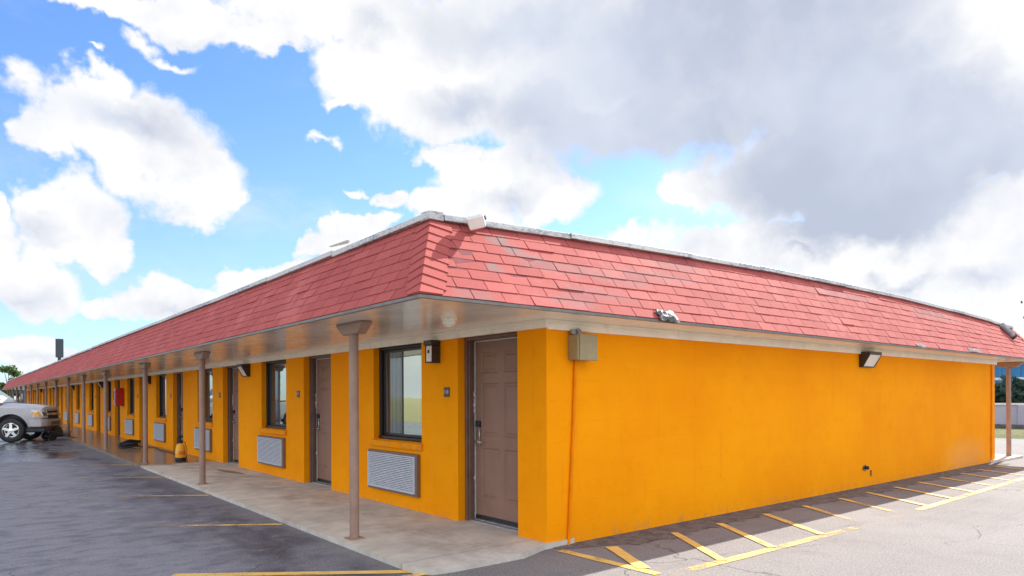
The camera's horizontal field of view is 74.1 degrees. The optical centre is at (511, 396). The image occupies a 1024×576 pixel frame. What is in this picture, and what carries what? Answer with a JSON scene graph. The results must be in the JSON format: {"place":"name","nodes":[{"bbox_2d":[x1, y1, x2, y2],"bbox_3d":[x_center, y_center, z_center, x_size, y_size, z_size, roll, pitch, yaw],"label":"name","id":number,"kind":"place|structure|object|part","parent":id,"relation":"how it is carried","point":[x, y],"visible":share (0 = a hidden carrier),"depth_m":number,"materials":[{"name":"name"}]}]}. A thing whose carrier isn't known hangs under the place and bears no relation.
{"place":"outdoors","nodes":[
{"label":"outdoors","id":0,"kind":"place"},
{"bbox_2d":[0,388,24,403],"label":"distant building","id":1,"kind":"structure","parent":0,"point":[23,396],"depth_m":83.29,"materials":[{"name":"metal"}]},
{"bbox_2d":[14,393,22,400],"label":"window","id":2,"kind":"structure","parent":1,"relation":"in","point":[14,393],"depth_m":83.21,"materials":[{"name":"brown glass"}]},
{"bbox_2d":[60,423,573,574],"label":"walkway","id":3,"kind":"structure","parent":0,"point":[412,541],"depth_m":7.78,"materials":[{"name":"concrete"}]},
{"bbox_2d":[41,427,74,439],"bbox_3d":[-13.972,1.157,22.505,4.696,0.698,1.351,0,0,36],"label":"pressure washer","id":4,"kind":"object","parent":3,"relation":"on","point":[55,433],"visible":0.87,"depth_m":23.41,"materials":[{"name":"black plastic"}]},
{"bbox_2d":[118,439,174,453],"bbox_3d":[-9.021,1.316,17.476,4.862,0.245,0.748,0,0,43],"label":"hose coil","id":5,"kind":"object","parent":3,"relation":"on","point":[129,443],"visible":0.99,"depth_m":18.78,"materials":[{"name":"black rubber"}]},
{"bbox_2d":[175,435,187,461],"bbox_3d":[-7.232,1.146,14.823,0.253,0.566,0.294,0,0,-30],"label":"pump sprayer","id":6,"kind":"object","parent":3,"relation":"on","point":[180,452],"visible":1,"depth_m":14.77,"materials":[{"name":"yellow plastic"}]},
{"bbox_2d":[0,432,1023,575],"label":"parking lot","id":7,"kind":"structure","parent":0,"point":[55,520],"depth_m":7.01,"materials":[{"name":"grey asphalt"}]},
{"bbox_2d":[0,365,22,395],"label":"leafy tree","id":8,"kind":"object","parent":7,"relation":"on","point":[14,372],"visible":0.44,"depth_m":71.88,"materials":[{"name":"green plant"}]},
{"bbox_2d":[0,391,60,442],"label":"pickup truck","id":9,"kind":"object","parent":7,"relation":"on","point":[19,421],"visible":1,"depth_m":22.28,"materials":[{"name":"silver metal"}]},
{"bbox_2d":[55,339,63,359],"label":"pylon sign","id":10,"kind":"object","parent":7,"relation":"on","point":[59,349],"visible":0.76,"depth_m":61.86,"materials":[{"name":"black plastic"}]},
{"bbox_2d":[88,495,207,496],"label":"painted line","id":11,"kind":"object","parent":7,"relation":"on","point":[175,495],"visible":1,"depth_m":9.99,"materials":[{"name":"yellow paint"}]},
{"bbox_2d":[153,524,281,525],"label":"painted line","id":12,"kind":"object","parent":7,"relation":"on","point":[232,524],"visible":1,"depth_m":7.69,"materials":[{"name":"yellow paint"}]},
{"bbox_2d":[172,570,410,575],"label":"painted line","id":13,"kind":"object","parent":7,"relation":"on","point":[297,573],"visible":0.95,"depth_m":5.56,"materials":[{"name":"yellow paint"}]},
{"bbox_2d":[403,573,426,575],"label":"painted line","id":14,"kind":"object","parent":7,"relation":"on","point":[415,574],"visible":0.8,"depth_m":5.49,"materials":[{"name":"yellow paint"}]},
{"bbox_2d":[2,210,1023,544],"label":"motel building","id":15,"kind":"structure","parent":7,"relation":"on","point":[742,386],"depth_m":8.15,"materials":[{"name":"orange paint"}]},
{"bbox_2d":[72,390,72,424],"bbox_3d":[-22.434,0.476,34.857,0.175,2.130,1.053,0,0,-39],"label":"door","id":16,"kind":"structure","parent":15,"relation":"in","point":[72,390],"depth_m":35.18,"materials":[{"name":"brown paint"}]},
{"bbox_2d":[75,412,79,423],"bbox_3d":[-21.051,1.050,32.812,0.068,0.520,1.270,0,0,-39],"label":"air conditioner","id":17,"kind":"object","parent":15,"relation":"attached to","point":[77,417],"visible":1,"depth_m":32.47,"materials":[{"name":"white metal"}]},
{"bbox_2d":[75,384,79,411],"bbox_3d":[-20.950,0.066,32.831,0.205,1.343,1.297,0,0,-39],"label":"window frame","id":18,"kind":"structure","parent":15,"relation":"in","point":[78,384],"depth_m":33.28,"materials":[{"name":"brown metal"}]},
{"bbox_2d":[87,414,92,426],"bbox_3d":[-18.264,1.039,29.369,0.068,0.520,1.270,0,0,-39],"label":"air conditioner","id":19,"kind":"object","parent":15,"relation":"attached to","point":[89,419],"visible":1,"depth_m":29.32,"materials":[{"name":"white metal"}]},
{"bbox_2d":[88,383,93,412],"bbox_3d":[-18.162,0.055,29.388,0.205,1.343,1.297,0,0,-39],"label":"window frame","id":20,"kind":"structure","parent":15,"relation":"in","point":[92,411],"depth_m":29.75,"materials":[{"name":"brown metal"}]},
{"bbox_2d":[99,386,99,430],"bbox_3d":[-16.860,0.453,27.971,0.175,2.130,1.053,0,0,-39],"label":"door","id":21,"kind":"structure","parent":15,"relation":"in","point":[99,386],"depth_m":28.30,"materials":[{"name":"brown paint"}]},
{"bbox_2d":[108,416,110,429],"bbox_3d":[-15.476,1.028,25.926,0.068,0.520,1.270,0,0,-39],"label":"air conditioner","id":22,"kind":"object","parent":15,"relation":"attached to","point":[109,422],"visible":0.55,"depth_m":25.45,"materials":[{"name":"grey metal"}]},
{"bbox_2d":[108,381,110,414],"bbox_3d":[-15.375,0.044,25.945,0.205,1.343,1.297,0,0,-39],"label":"window frame","id":23,"kind":"structure","parent":15,"relation":"in","point":[109,382],"depth_m":26.41,"materials":[{"name":"brown metal"}]},
{"bbox_2d":[113,388,123,405],"bbox_3d":[-13.590,0.025,23.425,0.277,0.620,0.440,0,0,-39],"label":"fire extinguisher cabinet","id":24,"kind":"object","parent":15,"relation":"attached to","point":[118,396],"visible":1,"depth_m":23.27,"materials":[{"name":"red metal"}]},
{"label":"cabinet door","id":25,"kind":"part","parent":24,"relation":"part of","materials":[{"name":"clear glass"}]},
{"bbox_2d":[118,379,119,435],"bbox_3d":[-14.072,0.442,24.528,0.175,2.130,1.053,0,0,-39],"label":"door","id":26,"kind":"structure","parent":15,"relation":"in","point":[119,379],"depth_m":24.86,"materials":[{"name":"brown paint"}]},
{"bbox_2d":[125,419,133,434],"bbox_3d":[-12.689,1.016,22.482,0.068,0.520,1.270,0,0,-39],"label":"air conditioner","id":27,"kind":"object","parent":15,"relation":"attached to","point":[129,426],"visible":1,"depth_m":22.32,"materials":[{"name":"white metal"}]},
{"bbox_2d":[126,378,134,417],"bbox_3d":[-12.588,0.032,22.501,0.205,1.343,1.297,0,0,-39],"label":"window frame","id":28,"kind":"structure","parent":15,"relation":"in","point":[131,379],"depth_m":22.89,"materials":[{"name":"brown metal"}]},
{"bbox_2d":[142,377,142,409],"bbox_3d":[-11.285,0.431,21.084,0.175,2.130,1.053,0,0,-39],"label":"door","id":29,"kind":"structure","parent":15,"relation":"in","point":[142,377],"depth_m":21.43,"materials":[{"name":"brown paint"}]},
{"bbox_2d":[153,422,165,441],"bbox_3d":[-9.902,1.005,19.039,0.068,0.520,1.270,0,0,-39],"label":"air conditioner","id":30,"kind":"object","parent":15,"relation":"attached to","point":[159,431],"visible":1,"depth_m":18.92,"materials":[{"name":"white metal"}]},
{"bbox_2d":[154,374,165,420],"bbox_3d":[-9.801,0.021,19.058,0.205,1.343,1.297,0,0,-39],"label":"window frame","id":31,"kind":"structure","parent":15,"relation":"in","point":[162,377],"depth_m":19.35,"materials":[{"name":"brown metal"}]},
{"bbox_2d":[177,372,182,443],"bbox_3d":[-8.498,0.419,17.641,0.175,2.130,1.053,0,0,-39],"label":"door","id":32,"kind":"structure","parent":15,"relation":"in","point":[179,374],"depth_m":17.98,"materials":[{"name":"brown paint"}]},
{"bbox_2d":[194,427,211,451],"bbox_3d":[-7.115,0.994,15.596,0.068,0.520,1.270,0,0,-39],"label":"air conditioner","id":33,"kind":"object","parent":15,"relation":"attached to","point":[208,439],"visible":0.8,"depth_m":15.25,"materials":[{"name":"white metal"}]},
{"bbox_2d":[195,368,212,426],"bbox_3d":[-7.014,0.010,15.615,0.205,1.343,1.297,0,0,-39],"label":"window frame","id":34,"kind":"structure","parent":15,"relation":"in","point":[208,372],"depth_m":15.66,"materials":[{"name":"brown metal"}]},
{"bbox_2d":[227,365,238,464],"bbox_3d":[-5.711,0.408,14.198,0.175,2.130,1.053,0,0,-39],"label":"door","id":35,"kind":"structure","parent":15,"relation":"in","point":[232,371],"depth_m":14.53,"materials":[{"name":"brown paint"}]},
{"bbox_2d":[237,364,249,376],"bbox_3d":[-5.213,-0.499,13.160,0.169,0.240,0.300,0,0,-39],"label":"wall pack light","id":36,"kind":"object","parent":15,"relation":"attached to","point":[244,370],"visible":1,"depth_m":13.07,"materials":[{"name":"brown metal"}]},
{"bbox_2d":[257,435,285,467],"bbox_3d":[-4.328,0.983,12.152,0.068,0.520,1.270,0,0,-39],"label":"air conditioner","id":37,"kind":"object","parent":15,"relation":"attached to","point":[270,450],"visible":1,"depth_m":12.07,"materials":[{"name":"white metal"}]},
{"bbox_2d":[259,359,286,434],"bbox_3d":[-4.226,-0.001,12.171,0.205,1.343,1.297,0,0,-39],"label":"window frame","id":38,"kind":"structure","parent":15,"relation":"in","point":[275,373],"depth_m":12.36,"materials":[{"name":"brown metal"}]},
{"bbox_2d":[309,354,330,486],"bbox_3d":[-2.924,0.397,10.754,0.175,2.130,1.053,0,0,-39],"label":"door","id":39,"kind":"structure","parent":15,"relation":"in","point":[319,365],"depth_m":11.05,"materials":[{"name":"brown paint"}]},
{"bbox_2d":[368,449,419,497],"bbox_3d":[-1.540,0.971,8.709,0.068,0.520,1.270,0,0,-39],"label":"air conditioner","id":40,"kind":"object","parent":15,"relation":"attached to","point":[395,472],"visible":1,"depth_m":8.61,"materials":[{"name":"white metal"}]},
{"bbox_2d":[370,343,422,450],"bbox_3d":[-1.439,-0.013,8.728,0.205,1.343,1.297,0,0,-39],"label":"window frame","id":41,"kind":"structure","parent":15,"relation":"in","point":[400,376],"depth_m":8.82,"materials":[{"name":"brown metal"}]},
{"bbox_2d":[423,340,439,362],"bbox_3d":[-0.931,-0.517,7.898,0.134,0.262,0.170,0,0,-39],"label":"wall lantern","id":42,"kind":"object","parent":15,"relation":"attached to","point":[432,351],"depth_m":7.85,"materials":[{"name":"brown metal"}]},
{"bbox_2d":[444,387,449,396],"bbox_3d":[-0.750,-0.047,7.772,0.014,0.110,0.110,0,0,-39],"label":"room number sign","id":43,"kind":"object","parent":15,"relation":"attached to","point":[446,391],"visible":1,"depth_m":7.76,"materials":[{"name":"paint"}]},
{"bbox_2d":[441,318,456,326],"bbox_3d":[-0.588,-0.685,6.342,0.150,0.084,0.150,0,0,-39],"label":"ceiling light","id":44,"kind":"object","parent":15,"relation":"attached to","point":[448,322],"visible":1,"depth_m":6.29,"materials":[{"name":"white glass"}]},
{"bbox_2d":[466,210,485,229],"bbox_3d":[-0.291,-1.496,5.835,0.165,0.182,0.314,0,0,8],"label":"roof floodlight","id":45,"kind":"object","parent":15,"relation":"attached to","point":[475,220],"visible":1,"depth_m":5.71,"materials":[{"name":"white paint"}]},
{"bbox_2d":[464,331,517,531],"bbox_3d":[-0.137,0.386,7.311,0.175,2.130,1.053,0,0,-39],"label":"door","id":46,"kind":"structure","parent":15,"relation":"in","point":[491,379],"depth_m":7.45,"materials":[{"name":"brown paint"}]},
{"bbox_2d":[568,328,597,360],"bbox_3d":[0.696,-0.509,6.651,0.265,0.324,0.149,0,0,-39],"label":"electrical box","id":47,"kind":"object","parent":15,"relation":"attached to","point":[582,347],"visible":1,"depth_m":6.59,"materials":[{"name":"metal"}]},
{"bbox_2d":[655,309,679,322],"bbox_3d":[1.550,-0.800,6.753,0.288,0.132,0.115,0,0,-39],"label":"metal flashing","id":48,"kind":"object","parent":15,"relation":"attached to","point":[669,315],"visible":1,"depth_m":6.70,"materials":[{"name":"silver metal"}]},
{"bbox_2d":[862,464,871,475],"bbox_3d":[5.628,1.171,10.681,0.312,0.193,0.093,0,0,-39],"label":"broken pipe stub","id":49,"kind":"object","parent":15,"relation":"attached to","point":[865,468],"visible":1,"depth_m":10.66,"materials":[{"name":"black plastic"}]},
{"bbox_2d":[859,351,881,367],"bbox_3d":[5.619,-0.573,10.626,0.420,0.240,0.169,0,0,-39],"label":"wall pack light","id":50,"kind":"object","parent":15,"relation":"attached to","point":[868,359],"visible":1,"depth_m":10.55,"materials":[{"name":"brown metal"}]},
{"bbox_2d":[915,343,925,347],"bbox_3d":[6.478,-0.808,10.767,0.356,0.075,0.062,0,0,-39],"label":"roof patch","id":51,"kind":"object","parent":15,"relation":"on","point":[921,345],"visible":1,"depth_m":10.77,"materials":[{"name":"fabric"}]},
{"bbox_2d":[967,348,980,352],"bbox_3d":[8.418,-0.834,12.351,0.614,0.085,0.067,0,0,-39],"label":"roof patch","id":52,"kind":"object","parent":15,"relation":"on","point":[974,350],"visible":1,"depth_m":12.32,"materials":[{"name":"fabric"}]},
{"bbox_2d":[999,323,1017,338],"bbox_3d":[10.754,-1.405,14.707,0.384,0.370,0.156,0,0,-2],"label":"roof vent","id":53,"kind":"object","parent":15,"relation":"on","point":[1006,329],"visible":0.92,"depth_m":14.65,"materials":[{"name":"metal"}]},
{"bbox_2d":[557,549,659,574],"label":"painted line","id":54,"kind":"object","parent":7,"relation":"on","point":[613,563],"visible":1,"depth_m":5.88,"materials":[{"name":"yellow paint"}]},
{"bbox_2d":[606,546,649,568],"bbox_3d":[1.027,1.437,6.073,0.124,0.001,0.841,0,0,-11],"label":"painted line","id":55,"kind":"object","parent":7,"relation":"on","point":[628,557],"visible":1,"depth_m":6.04,"materials":[{"name":"yellow paint"}]},
{"bbox_2d":[671,532,726,559],"bbox_3d":[1.776,1.434,6.531,0.094,0.001,1.223,0,0,-6],"label":"painted line","id":56,"kind":"object","parent":7,"relation":"on","point":[702,548],"visible":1,"depth_m":6.47,"materials":[{"name":"yellow paint"}]},
{"bbox_2d":[686,562,720,571],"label":"painted line","id":57,"kind":"object","parent":7,"relation":"on","point":[711,564],"visible":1,"depth_m":5.76,"materials":[{"name":"yellow paint"}]},
{"bbox_2d":[716,523,775,546],"bbox_3d":[2.405,1.432,7.041,0.094,0.001,1.223,0,0,-6],"label":"painted line","id":58,"kind":"object","parent":7,"relation":"on","point":[753,538],"visible":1,"depth_m":6.97,"materials":[{"name":"yellow paint"}]},
{"bbox_2d":[554,462,1007,548],"bbox_3d":[5.387,1.424,10.247,12.530,0.001,0.558,0,0,-39],"label":"tar edging","id":59,"kind":"object","parent":7,"relation":"on","point":[638,537],"visible":0.98,"depth_m":8.22,"materials":[{"name":"black asphalt"}]},
{"bbox_2d":[713,527,857,563],"bbox_3d":[2.748,1.434,6.610,2.450,0.001,0.112,0,0,-38],"label":"painted line","id":60,"kind":"object","parent":7,"relation":"on","point":[748,554],"visible":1,"depth_m":6.27,"materials":[{"name":"yellow paint"}]},
{"bbox_2d":[764,514,824,533],"bbox_3d":[3.144,1.429,7.639,0.095,0.001,1.223,0,0,-6],"label":"painted line","id":61,"kind":"object","parent":7,"relation":"on","point":[789,522],"visible":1,"depth_m":7.61,"materials":[{"name":"yellow paint"}]},
{"bbox_2d":[804,506,853,520],"bbox_3d":[3.874,1.426,8.230,0.093,0.001,1.223,0,0,-6],"label":"painted line","id":62,"kind":"object","parent":7,"relation":"on","point":[820,510],"visible":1,"depth_m":8.46,"materials":[{"name":"yellow paint"}]},
{"bbox_2d":[838,498,893,512],"bbox_3d":[4.644,1.423,8.853,0.096,0.001,1.223,0,0,-6],"label":"painted line","id":63,"kind":"object","parent":7,"relation":"on","point":[861,503],"visible":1,"depth_m":9.07,"materials":[{"name":"yellow paint"}]},
{"bbox_2d":[865,492,929,505],"bbox_3d":[5.320,1.420,9.400,0.093,0.001,1.223,0,0,-6],"label":"painted line","id":64,"kind":"object","parent":7,"relation":"on","point":[898,499],"visible":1,"depth_m":9.32,"materials":[{"name":"yellow paint"}]},
{"bbox_2d":[895,487,954,498],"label":"painted line","id":65,"kind":"object","parent":7,"relation":"on","point":[925,492],"visible":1,"depth_m":9.97,"materials":[{"name":"yellow paint"}]},
{"bbox_2d":[918,482,974,491],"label":"painted line","id":66,"kind":"object","parent":7,"relation":"on","point":[945,486],"visible":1,"depth_m":10.61,"materials":[{"name":"yellow paint"}]},
{"bbox_2d":[939,477,992,485],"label":"painted line","id":67,"kind":"object","parent":7,"relation":"on","point":[963,480],"visible":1,"depth_m":11.34,"materials":[{"name":"yellow paint"}]},
{"bbox_2d":[917,477,1023,509],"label":"painted line","id":68,"kind":"object","parent":7,"relation":"on","point":[976,492],"visible":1,"depth_m":9.78,"materials":[{"name":"yellow paint"}]},
{"bbox_2d":[961,473,1013,480],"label":"painted line","id":69,"kind":"object","parent":7,"relation":"on","point":[985,476],"visible":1,"depth_m":11.88,"materials":[{"name":"yellow paint"}]},
{"bbox_2d":[0,0,1023,382],"label":"sky","id":70,"kind":"structure","parent":0,"point":[160,159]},
{"bbox_2d":[990,454,1022,462],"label":"walkway","id":71,"kind":"structure","parent":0,"point":[1000,457],"depth_m":14.99,"materials":[{"name":"concrete"}]},
{"bbox_2d":[995,428,1023,438],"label":"lawn","id":72,"kind":"structure","parent":0,"point":[1015,433],"depth_m":25.05,"materials":[{"name":"green plant"}]},
{"bbox_2d":[995,403,1023,428],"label":"boundary wall","id":73,"kind":"structure","parent":72,"relation":"on","point":[1017,415],"depth_m":29.14,"materials":[{"name":"white concrete"}]},
{"bbox_2d":[995,375,1023,402],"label":"dark shrub tree","id":74,"kind":"object","parent":72,"relation":"on","point":[1017,389],"visible":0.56,"depth_m":35.83,"materials":[{"name":"green plant"}]},
{"bbox_2d":[995,363,1023,383],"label":"blue shed","id":75,"kind":"structure","parent":72,"relation":"on","point":[1018,372],"depth_m":42.69,"materials":[{"name":"metal"}]}
]}

